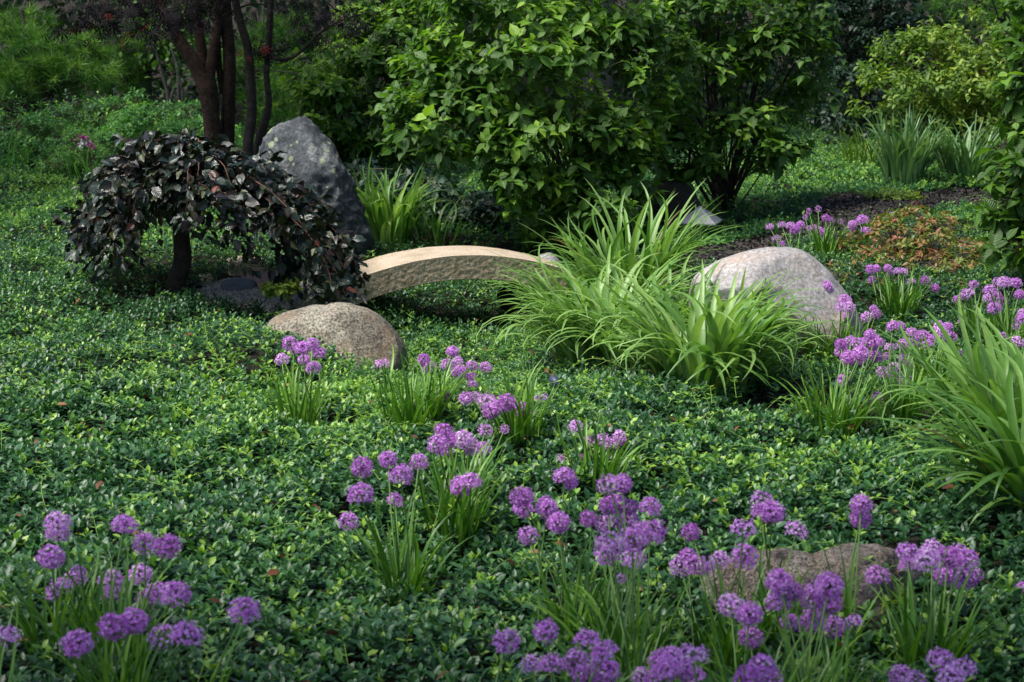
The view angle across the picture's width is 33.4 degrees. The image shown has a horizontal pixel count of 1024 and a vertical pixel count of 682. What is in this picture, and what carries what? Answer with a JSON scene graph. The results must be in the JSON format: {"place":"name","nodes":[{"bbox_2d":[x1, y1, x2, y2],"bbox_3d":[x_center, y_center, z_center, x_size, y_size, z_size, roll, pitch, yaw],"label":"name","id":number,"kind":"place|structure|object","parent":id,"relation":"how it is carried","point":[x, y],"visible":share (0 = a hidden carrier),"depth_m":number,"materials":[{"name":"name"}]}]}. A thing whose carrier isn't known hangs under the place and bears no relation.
{"place":"outdoors","nodes":[
{"label":"outdoors","id":0,"kind":"place"},
{"bbox_2d":[0,0,1023,681],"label":"ground","id":1,"kind":"structure","parent":0,"point":[344,506],"depth_m":8.21,"materials":[{"name":"soil"}]},
{"bbox_2d":[0,604,37,681],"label":"allium clump","id":2,"kind":"object","parent":1,"relation":"on","point":[6,635],"visible":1,"depth_m":3.47,"materials":[{"name":"purple plant"}]},
{"bbox_2d":[0,128,41,172],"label":"grass tuft","id":3,"kind":"object","parent":1,"relation":"on","point":[12,160],"visible":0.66,"depth_m":14.81,"materials":[{"name":"green plant"}]},
{"bbox_2d":[0,91,72,170],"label":"perennial clump","id":4,"kind":"object","parent":1,"relation":"on","point":[35,121],"visible":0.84,"depth_m":15.17,"materials":[{"name":"green plant"}]},
{"bbox_2d":[0,510,125,680],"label":"allium clump","id":5,"kind":"object","parent":1,"relation":"on","point":[32,635],"visible":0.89,"depth_m":3.83,"materials":[{"name":"green plant"}]},
{"bbox_2d":[0,0,126,137],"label":"pine tree","id":6,"kind":"object","parent":1,"relation":"on","point":[31,78],"visible":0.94,"depth_m":17.37,"materials":[{"name":"green plant"}]},
{"bbox_2d":[33,124,110,179],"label":"perennial clump","id":7,"kind":"object","parent":1,"relation":"on","point":[74,152],"visible":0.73,"depth_m":14.73,"materials":[{"name":"green plant"}]},
{"bbox_2d":[48,135,125,179],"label":"grass tuft","id":8,"kind":"object","parent":1,"relation":"on","point":[76,169],"visible":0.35,"depth_m":14.48,"materials":[{"name":"green plant"}]},
{"bbox_2d":[44,89,133,152],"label":"perennial clump","id":9,"kind":"object","parent":1,"relation":"on","point":[89,121],"visible":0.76,"depth_m":16.19,"materials":[{"name":"green plant"}]},
{"bbox_2d":[7,514,192,669],"bbox_3d":[-0.890,0.595,3.779,0.405,0.368,0.487,0,11,0],"label":"allium clump","id":10,"kind":"object","parent":1,"relation":"on","point":[151,596],"visible":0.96,"depth_m":3.79,"materials":[{"name":"green plant"}]},
{"bbox_2d":[19,587,233,681],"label":"allium clump","id":11,"kind":"object","parent":1,"relation":"on","point":[85,648],"visible":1,"depth_m":3.44,"materials":[{"name":"green plant"}]},
{"bbox_2d":[116,0,152,126],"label":"shade tree","id":12,"kind":"object","parent":1,"relation":"on","point":[146,82],"visible":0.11,"depth_m":20.16,"materials":[{"name":"green plant"}]},
{"bbox_2d":[91,99,203,162],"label":"perennial clump","id":13,"kind":"object","parent":1,"relation":"on","point":[170,126],"visible":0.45,"depth_m":15.21,"materials":[{"name":"green plant"}]},
{"bbox_2d":[84,8,211,112],"bbox_3d":[-4.192,-3.101,19.747,1.590,1.599,1.790,0,11,0],"label":"pine tree","id":14,"kind":"object","parent":1,"relation":"on","point":[129,60],"visible":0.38,"depth_m":19.54,"materials":[{"name":"green plant"}]},
{"bbox_2d":[98,1,222,120],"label":"sapling","id":15,"kind":"object","parent":1,"relation":"on","point":[162,74],"visible":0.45,"depth_m":17.77,"materials":[{"name":"green plant"}]},
{"bbox_2d":[41,0,285,148],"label":"japanese maple","id":16,"kind":"object","parent":1,"relation":"on","point":[204,66],"visible":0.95,"depth_m":14.12,"materials":[{"name":"brown plant"}]},
{"bbox_2d":[91,3,243,127],"bbox_3d":[-3.428,-2.774,17.768,1.324,1.511,1.414,4,12,18],"label":"sapling","id":17,"kind":"object","parent":1,"relation":"on","point":[180,93],"visible":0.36,"depth_m":17.81,"materials":[{"name":"green plant"}]},
{"bbox_2d":[116,86,243,143],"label":"perennial clump","id":18,"kind":"object","parent":1,"relation":"on","point":[197,104],"visible":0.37,"depth_m":16.79,"materials":[{"name":"green plant"}]},
{"bbox_2d":[146,596,263,681],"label":"allium clump","id":19,"kind":"object","parent":1,"relation":"on","point":[246,611],"visible":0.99,"depth_m":3.46,"materials":[{"name":"purple plant"}]},
{"bbox_2d":[53,128,370,305],"bbox_3d":[-1.628,-0.647,9.367,1.741,1.044,1.698,0,11,0],"label":"weeping copper beech","id":20,"kind":"object","parent":1,"relation":"on","point":[180,175],"visible":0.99,"depth_m":9.07,"materials":[{"name":"black plant"}]},
{"bbox_2d":[226,256,266,275],"bbox_3d":[-1.582,-0.440,10.165,0.246,0.123,0.216,0,11,0],"label":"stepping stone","id":21,"kind":"object","parent":1,"relation":"on","point":[251,267],"visible":0.34,"depth_m":10.07,"materials":[{"name":"grey stone"}]},
{"bbox_2d":[193,276,306,316],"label":"gravel","id":22,"kind":"structure","parent":1,"relation":"on","point":[210,289],"depth_m":9.57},
{"bbox_2d":[221,278,256,290],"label":"stepping stone","id":23,"kind":"object","parent":22,"relation":"on","point":[237,284],"visible":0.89,"depth_m":9.71,"materials":[{"name":"stone"}]},
{"bbox_2d":[241,270,278,287],"bbox_3d":[-1.419,-0.352,9.924,0.273,0.094,0.394,-5,12,-24],"label":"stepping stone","id":24,"kind":"object","parent":22,"relation":"on","point":[264,277],"visible":0.29,"depth_m":9.82,"materials":[{"name":"grey stone"}]},
{"bbox_2d":[215,6,346,133],"bbox_3d":[-2.532,-2.891,18.742,1.568,1.649,2.253,0,11,0],"label":"pine tree","id":25,"kind":"object","parent":1,"relation":"on","point":[283,112],"visible":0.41,"depth_m":18.49,"materials":[{"name":"green plant"}]},
{"bbox_2d":[258,277,305,315],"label":"plant","id":26,"kind":"object","parent":1,"relation":"on","point":[281,290],"visible":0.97,"depth_m":9.09,"materials":[{"name":"green plant"}]},
{"bbox_2d":[253,334,345,437],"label":"allium clump","id":27,"kind":"object","parent":1,"relation":"on","point":[302,413],"visible":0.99,"depth_m":6.29,"materials":[{"name":"green plant"}]},
{"bbox_2d":[229,0,391,155],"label":"japanese maple","id":28,"kind":"object","parent":1,"relation":"on","point":[250,146],"visible":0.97,"depth_m":13.75,"materials":[{"name":"brown plant"}]},
{"bbox_2d":[250,116,375,262],"bbox_3d":[-1.280,-0.860,10.971,0.804,1.162,0.707,0,11,0],"label":"standing rock","id":29,"kind":"object","parent":1,"relation":"on","point":[312,157],"visible":0.48,"depth_m":10.75,"materials":[{"name":"grey stone"}]},
{"bbox_2d":[262,302,408,383],"bbox_3d":[-0.839,0.056,8.127,0.691,0.492,0.674,0,11,0],"label":"granite boulder","id":30,"kind":"object","parent":1,"relation":"on","point":[359,331],"visible":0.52,"depth_m":7.93,"materials":[{"name":"grey stone"}]},
{"bbox_2d":[274,0,457,170],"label":"dogwood shrub","id":31,"kind":"object","parent":1,"relation":"on","point":[333,93],"visible":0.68,"depth_m":14.45,"materials":[{"name":"green plant"}]},
{"bbox_2d":[355,343,413,391],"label":"allium clump","id":32,"kind":"object","parent":1,"relation":"on","point":[380,363],"visible":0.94,"depth_m":6.73,"materials":[{"name":"green plant"}]},
{"bbox_2d":[350,153,452,253],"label":"daylily clump","id":33,"kind":"object","parent":1,"relation":"on","point":[384,217],"visible":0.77,"depth_m":11.43,"materials":[{"name":"green plant"}]},
{"bbox_2d":[331,450,474,611],"bbox_3d":[-0.284,0.497,4.511,0.406,0.471,0.496,0,11,0],"label":"allium clump","id":34,"kind":"object","parent":1,"relation":"on","point":[413,570],"visible":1,"depth_m":4.51,"materials":[{"name":"green plant"}]},
{"bbox_2d":[354,349,455,445],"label":"allium clump","id":35,"kind":"object","parent":1,"relation":"on","point":[399,416],"visible":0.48,"depth_m":5.95,"materials":[{"name":"green plant"}]},
{"bbox_2d":[345,154,508,232],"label":"hosta clump","id":36,"kind":"object","parent":1,"relation":"on","point":[485,203],"visible":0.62,"depth_m":12.36,"materials":[{"name":"green plant"}]},
{"bbox_2d":[390,187,478,248],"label":"daylily clump","id":37,"kind":"object","parent":1,"relation":"on","point":[437,228],"visible":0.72,"depth_m":11.59,"materials":[{"name":"green plant"}]},
{"bbox_2d":[383,344,491,437],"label":"allium clump","id":38,"kind":"object","parent":1,"relation":"on","point":[458,371],"visible":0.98,"depth_m":6.14,"materials":[{"name":"green plant"}]},
{"bbox_2d":[303,246,574,305],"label":"stone bridge","id":39,"kind":"structure","parent":1,"relation":"on","point":[393,272],"depth_m":9.78,"materials":[{"name":"stone"}]},
{"bbox_2d":[393,439,512,557],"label":"allium clump","id":40,"kind":"object","parent":1,"relation":"on","point":[463,489],"visible":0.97,"depth_m":4.92,"materials":[{"name":"green plant"}]},
{"bbox_2d":[397,423,522,512],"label":"allium clump","id":41,"kind":"object","parent":1,"relation":"on","point":[445,445],"visible":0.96,"depth_m":5.14,"materials":[{"name":"green plant"}]},
{"bbox_2d":[427,628,533,681],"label":"allium clump","id":42,"kind":"object","parent":1,"relation":"on","point":[505,642],"visible":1,"depth_m":3.50,"materials":[{"name":"purple plant"}]},
{"bbox_2d":[0,215,979,681],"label":"leaf litter","id":43,"kind":"object","parent":1,"relation":"on","point":[330,631],"visible":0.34,"depth_m":5.02,"materials":[{"name":"plant"}]},
{"bbox_2d":[0,112,1005,251],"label":"leafy ground cover","id":44,"kind":"object","parent":1,"relation":"on","point":[48,197],"visible":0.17,"depth_m":13.53,"materials":[{"name":"green plant"}]},
{"bbox_2d":[0,341,1023,681],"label":"periwinkle ground cover","id":45,"kind":"object","parent":1,"relation":"on","point":[242,415],"visible":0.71,"depth_m":4.99,"materials":[{"name":"green plant"}]},
{"bbox_2d":[0,213,1023,387],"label":"periwinkle ground cover","id":46,"kind":"object","parent":1,"relation":"on","point":[153,343],"visible":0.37,"depth_m":8.87,"materials":[{"name":"green plant"}]},
{"bbox_2d":[0,0,1023,134],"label":"woodland","id":47,"kind":"object","parent":1,"relation":"on","point":[970,26],"visible":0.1,"depth_m":22.44,"materials":[{"name":"green plant"}]},
{"bbox_2d":[450,350,579,455],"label":"allium clump","id":48,"kind":"object","parent":1,"relation":"on","point":[518,414],"visible":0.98,"depth_m":5.77,"materials":[{"name":"green plant"}]},
{"bbox_2d":[497,282,536,314],"bbox_3d":[0.030,-0.255,10.149,0.243,0.213,0.243,0,11,0],"label":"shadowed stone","id":49,"kind":"object","parent":1,"relation":"on","point":[506,306],"visible":0.48,"depth_m":10.06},
{"bbox_2d":[373,0,702,255],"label":"dogwood shrub","id":50,"kind":"object","parent":1,"relation":"on","point":[461,87],"visible":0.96,"depth_m":11.00,"materials":[{"name":"green plant"}]},
{"bbox_2d":[472,243,655,334],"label":"daylily clump","id":51,"kind":"object","parent":1,"relation":"on","point":[541,285],"visible":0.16,"depth_m":9.09,"materials":[{"name":"green plant"}]},
{"bbox_2d":[509,465,629,657],"bbox_3d":[0.160,0.567,4.255,0.342,0.448,0.450,0,11,0],"label":"allium clump","id":52,"kind":"object","parent":1,"relation":"on","point":[560,525],"visible":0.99,"depth_m":4.27,"materials":[{"name":"green plant"}]},
{"bbox_2d":[518,616,666,681],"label":"allium clump","id":53,"kind":"object","parent":1,"relation":"on","point":[579,672],"visible":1,"depth_m":3.49,"materials":[{"name":"purple plant"}]},
{"bbox_2d":[476,243,713,374],"bbox_3d":[0.437,-0.144,8.061,1.219,0.699,1.173,0,11,0],"label":"daylily clump","id":54,"kind":"object","parent":1,"relation":"on","point":[569,348],"visible":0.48,"depth_m":7.96,"materials":[{"name":"green plant"}]},
{"bbox_2d":[579,0,615,119],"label":"shade tree","id":55,"kind":"object","parent":1,"relation":"on","point":[609,80],"visible":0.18,"depth_m":20.42,"materials":[{"name":"green plant"}]},
{"bbox_2d":[536,399,662,502],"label":"allium clump","id":56,"kind":"object","parent":1,"relation":"on","point":[605,441],"visible":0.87,"depth_m":5.37,"materials":[{"name":"green plant"}]},
{"bbox_2d":[512,473,710,676],"bbox_3d":[0.255,0.579,3.968,0.382,0.523,0.453,-11,16,-43],"label":"allium clump","id":57,"kind":"object","parent":1,"relation":"on","point":[625,483],"visible":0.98,"depth_m":4.03,"materials":[{"name":"green plant"}]},
{"bbox_2d":[529,519,717,681],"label":"allium clump","id":58,"kind":"object","parent":1,"relation":"on","point":[635,557],"visible":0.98,"depth_m":3.73,"materials":[{"name":"green plant"}]},
{"bbox_2d":[511,179,741,296],"bbox_3d":[0.626,-0.430,9.245,1.286,0.866,1.232,0,11,0],"label":"daylily clump","id":59,"kind":"object","parent":1,"relation":"on","point":[660,246],"visible":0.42,"depth_m":9.14,"materials":[{"name":"green plant"}]},
{"bbox_2d":[536,262,727,376],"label":"daylily clump","id":60,"kind":"object","parent":1,"relation":"on","point":[612,353],"visible":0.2,"depth_m":7.59,"materials":[{"name":"green plant"}]},
{"bbox_2d":[606,642,711,681],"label":"allium clump","id":61,"kind":"object","parent":1,"relation":"on","point":[662,670],"visible":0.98,"depth_m":3.44,"materials":[{"name":"purple plant"}]},
{"bbox_2d":[637,180,701,238],"bbox_3d":[1.106,-0.826,12.069,0.484,0.622,0.448,0,11,0],"label":"rock","id":62,"kind":"object","parent":1,"relation":"on","point":[682,192],"visible":0.24,"depth_m":11.89,"materials":[{"name":"black stone"}]},
{"bbox_2d":[679,206,721,243],"bbox_3d":[1.266,-0.754,11.524,0.262,0.321,0.262,3,12,17],"label":"garden lamp","id":63,"kind":"object","parent":1,"relation":"on","point":[688,217],"visible":0.52,"depth_m":11.44,"materials":[{"name":"grey metal"}]},
{"bbox_2d":[572,258,853,406],"bbox_3d":[0.766,-0.020,6.886,1.090,0.613,1.146,-7,13,-31],"label":"daylily clump","id":64,"kind":"object","parent":1,"relation":"on","point":[718,351],"visible":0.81,"depth_m":6.77,"materials":[{"name":"green plant"}]},
{"bbox_2d":[653,518,783,679],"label":"allium clump","id":65,"kind":"object","parent":1,"relation":"on","point":[726,643],"visible":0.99,"depth_m":4.04,"materials":[{"name":"green plant"}]},
{"bbox_2d":[621,251,821,341],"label":"daylily clump","id":66,"kind":"object","parent":1,"relation":"on","point":[752,294],"visible":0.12,"depth_m":7.69,"materials":[{"name":"green plant"}]},
{"bbox_2d":[625,0,847,215],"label":"dogwood shrub","id":67,"kind":"object","parent":1,"relation":"on","point":[740,119],"visible":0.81,"depth_m":12.16,"materials":[{"name":"green plant"}]},
{"bbox_2d":[733,653,783,681],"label":"allium clump","id":68,"kind":"object","parent":1,"relation":"on","point":[764,673],"visible":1,"depth_m":3.31,"materials":[{"name":"purple plant"}]},
{"bbox_2d":[685,302,840,394],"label":"daylily clump","id":69,"kind":"object","parent":1,"relation":"on","point":[770,365],"visible":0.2,"depth_m":7.15,"materials":[{"name":"green plant"}]},
{"bbox_2d":[685,593,841,681],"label":"allium clump","id":70,"kind":"object","parent":1,"relation":"on","point":[741,612],"visible":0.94,"depth_m":3.69,"materials":[{"name":"green plant"}]},
{"bbox_2d":[688,247,863,365],"bbox_3d":[1.263,-0.128,8.148,0.847,0.653,0.647,0,11,0],"label":"pale boulder","id":71,"kind":"object","parent":1,"relation":"on","point":[760,264],"visible":0.48,"depth_m":7.91,"materials":[{"name":"grey stone"}]},
{"bbox_2d":[706,490,876,657],"bbox_3d":[0.661,0.578,4.125,0.350,0.451,0.426,7,13,30],"label":"allium clump","id":72,"kind":"object","parent":1,"relation":"on","point":[771,512],"visible":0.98,"depth_m":4.13,"materials":[{"name":"green plant"}]},
{"bbox_2d":[765,220,821,255],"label":"allium clump","id":73,"kind":"object","parent":1,"relation":"on","point":[795,231],"visible":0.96,"depth_m":9.51,"materials":[{"name":"purple plant"}]},
{"bbox_2d":[698,542,925,634],"bbox_3d":[0.788,0.690,4.424,0.609,0.342,0.265,0,11,0],"label":"flat rock","id":74,"kind":"object","parent":1,"relation":"on","point":[803,561],"visible":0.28,"depth_m":4.35,"materials":[{"name":"stone"}]},
{"bbox_2d":[699,567,930,681],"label":"allium clump","id":75,"kind":"object","parent":1,"relation":"on","point":[785,586],"visible":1,"depth_m":3.73,"materials":[{"name":"purple plant"}]},
{"bbox_2d":[793,280,853,369],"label":"allium clump","id":76,"kind":"object","parent":1,"relation":"on","point":[809,346],"visible":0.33,"depth_m":7.79,"materials":[{"name":"green plant"}]},
{"bbox_2d":[801,205,857,261],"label":"allium clump","id":77,"kind":"object","parent":1,"relation":"on","point":[824,244],"visible":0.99,"depth_m":9.85,"materials":[{"name":"green plant"}]},
{"bbox_2d":[769,329,896,451],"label":"allium clump","id":78,"kind":"object","parent":1,"relation":"on","point":[856,355],"visible":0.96,"depth_m":6.01,"materials":[{"name":"green plant"}]},
{"bbox_2d":[812,294,888,370],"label":"allium clump","id":79,"kind":"object","parent":1,"relation":"on","point":[846,307],"visible":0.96,"depth_m":7.80,"materials":[{"name":"purple plant"}]},
{"bbox_2d":[809,493,908,664],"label":"allium clump","id":80,"kind":"object","parent":1,"relation":"on","point":[861,507],"visible":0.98,"depth_m":4.12,"materials":[{"name":"green plant"}]},
{"bbox_2d":[838,203,893,246],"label":"allium clump","id":81,"kind":"object","parent":1,"relation":"on","point":[859,221],"visible":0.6,"depth_m":10.14,"materials":[{"name":"purple plant"}]},
{"bbox_2d":[815,117,920,166],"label":"grass tuft","id":82,"kind":"object","parent":1,"relation":"on","point":[864,151],"visible":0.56,"depth_m":15.42,"materials":[{"name":"green plant"}]},
{"bbox_2d":[803,0,943,146],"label":"evergreen shrub","id":83,"kind":"object","parent":1,"relation":"on","point":[824,114],"visible":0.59,"depth_m":18.48,"materials":[{"name":"green plant"}]},
{"bbox_2d":[825,260,966,297],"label":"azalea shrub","id":84,"kind":"object","parent":1,"relation":"on","point":[842,280],"visible":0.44,"depth_m":9.01,"materials":[{"name":"green plant"}]},
{"bbox_2d":[857,263,943,327],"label":"allium clump","id":85,"kind":"object","parent":1,"relation":"on","point":[893,303],"visible":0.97,"depth_m":8.45,"materials":[{"name":"green plant"}]},
{"bbox_2d":[879,588,926,614],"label":"plant","id":86,"kind":"object","parent":1,"relation":"on","point":[895,602],"visible":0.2,"depth_m":4.30,"materials":[{"name":"green plant"}]},
{"bbox_2d":[858,102,954,190],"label":"iris clump","id":87,"kind":"object","parent":1,"relation":"on","point":[904,158],"visible":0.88,"depth_m":13.78,"materials":[{"name":"green plant"}]},
{"bbox_2d":[865,320,951,426],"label":"allium clump","id":88,"kind":"object","parent":1,"relation":"on","point":[901,412],"visible":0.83,"depth_m":6.32,"materials":[{"name":"green plant"}]},
{"bbox_2d":[827,200,995,278],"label":"azalea shrub","id":89,"kind":"object","parent":1,"relation":"on","point":[892,241],"visible":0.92,"depth_m":9.68,"materials":[{"name":"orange plant"}]},
{"bbox_2d":[883,320,964,415],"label":"allium clump","id":90,"kind":"object","parent":1,"relation":"on","point":[929,339],"visible":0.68,"depth_m":6.64,"materials":[{"name":"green plant"}]},
{"bbox_2d":[837,337,1023,530],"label":"daylily clump","id":91,"kind":"object","parent":1,"relation":"on","point":[1000,465],"visible":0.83,"depth_m":4.92,"materials":[{"name":"green plant"}]},
{"bbox_2d":[887,646,977,681],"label":"allium clump","id":92,"kind":"object","parent":1,"relation":"on","point":[949,673],"visible":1,"depth_m":3.34,"materials":[{"name":"purple plant"}]},
{"bbox_2d":[845,538,1020,681],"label":"allium clump","id":93,"kind":"object","parent":1,"relation":"on","point":[912,650],"visible":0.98,"depth_m":3.95,"materials":[{"name":"green plant"}]},
{"bbox_2d":[842,0,1023,167],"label":"lime shrub","id":94,"kind":"object","parent":1,"relation":"on","point":[971,75],"visible":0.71,"depth_m":15.12,"materials":[{"name":"green plant"}]},
{"bbox_2d":[870,291,1023,462],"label":"daylily clump","id":95,"kind":"object","parent":1,"relation":"on","point":[979,359],"visible":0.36,"depth_m":5.76,"materials":[{"name":"green plant"}]},
{"bbox_2d":[915,112,1006,187],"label":"iris clump","id":96,"kind":"object","parent":1,"relation":"on","point":[954,159],"visible":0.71,"depth_m":14.04,"materials":[{"name":"green plant"}]},
{"bbox_2d":[924,0,1018,172],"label":"pine tree","id":97,"kind":"object","parent":1,"relation":"on","point":[998,5],"visible":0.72,"depth_m":12.95,"materials":[{"name":"green plant"}]},
{"bbox_2d":[943,280,1016,350],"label":"allium clump","id":98,"kind":"object","parent":1,"relation":"on","point":[966,296],"visible":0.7,"depth_m":7.76,"materials":[{"name":"green plant"}]},
{"bbox_2d":[953,558,1023,666],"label":"allium clump","id":99,"kind":"object","parent":1,"relation":"on","point":[1017,585],"visible":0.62,"depth_m":4.03,"materials":[{"name":"green plant"}]},
{"bbox_2d":[955,276,1023,355],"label":"allium clump","id":100,"kind":"object","parent":1,"relation":"on","point":[996,306],"visible":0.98,"depth_m":7.65,"materials":[{"name":"purple plant"}]},
{"bbox_2d":[972,0,1023,281],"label":"dogwood shrub","id":101,"kind":"object","parent":1,"relation":"on","point":[1007,183],"visible":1,"depth_m":8.71,"materials":[{"name":"green plant"}]},
{"bbox_2d":[994,309,1023,369],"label":"allium clump","id":102,"kind":"object","parent":1,"relation":"on","point":[1018,342],"visible":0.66,"depth_m":6.89,"materials":[{"name":"purple plant"}]},
{"bbox_2d":[675,186,1006,440],"bbox_3d":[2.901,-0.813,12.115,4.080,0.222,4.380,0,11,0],"label":"mulch path","id":103,"kind":"structure","parent":0,"point":[840,226],"depth_m":12.22,"materials":[{"name":"brown wood"}]},
{"bbox_2d":[688,233,734,248],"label":"plant","id":104,"kind":"object","parent":103,"relation":"on","point":[727,239],"visible":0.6,"depth_m":11.06,"materials":[{"name":"green plant"}]},
{"bbox_2d":[864,187,927,201],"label":"plant","id":105,"kind":"object","parent":103,"relation":"on","point":[898,194],"visible":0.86,"depth_m":12.81,"materials":[{"name":"green plant"}]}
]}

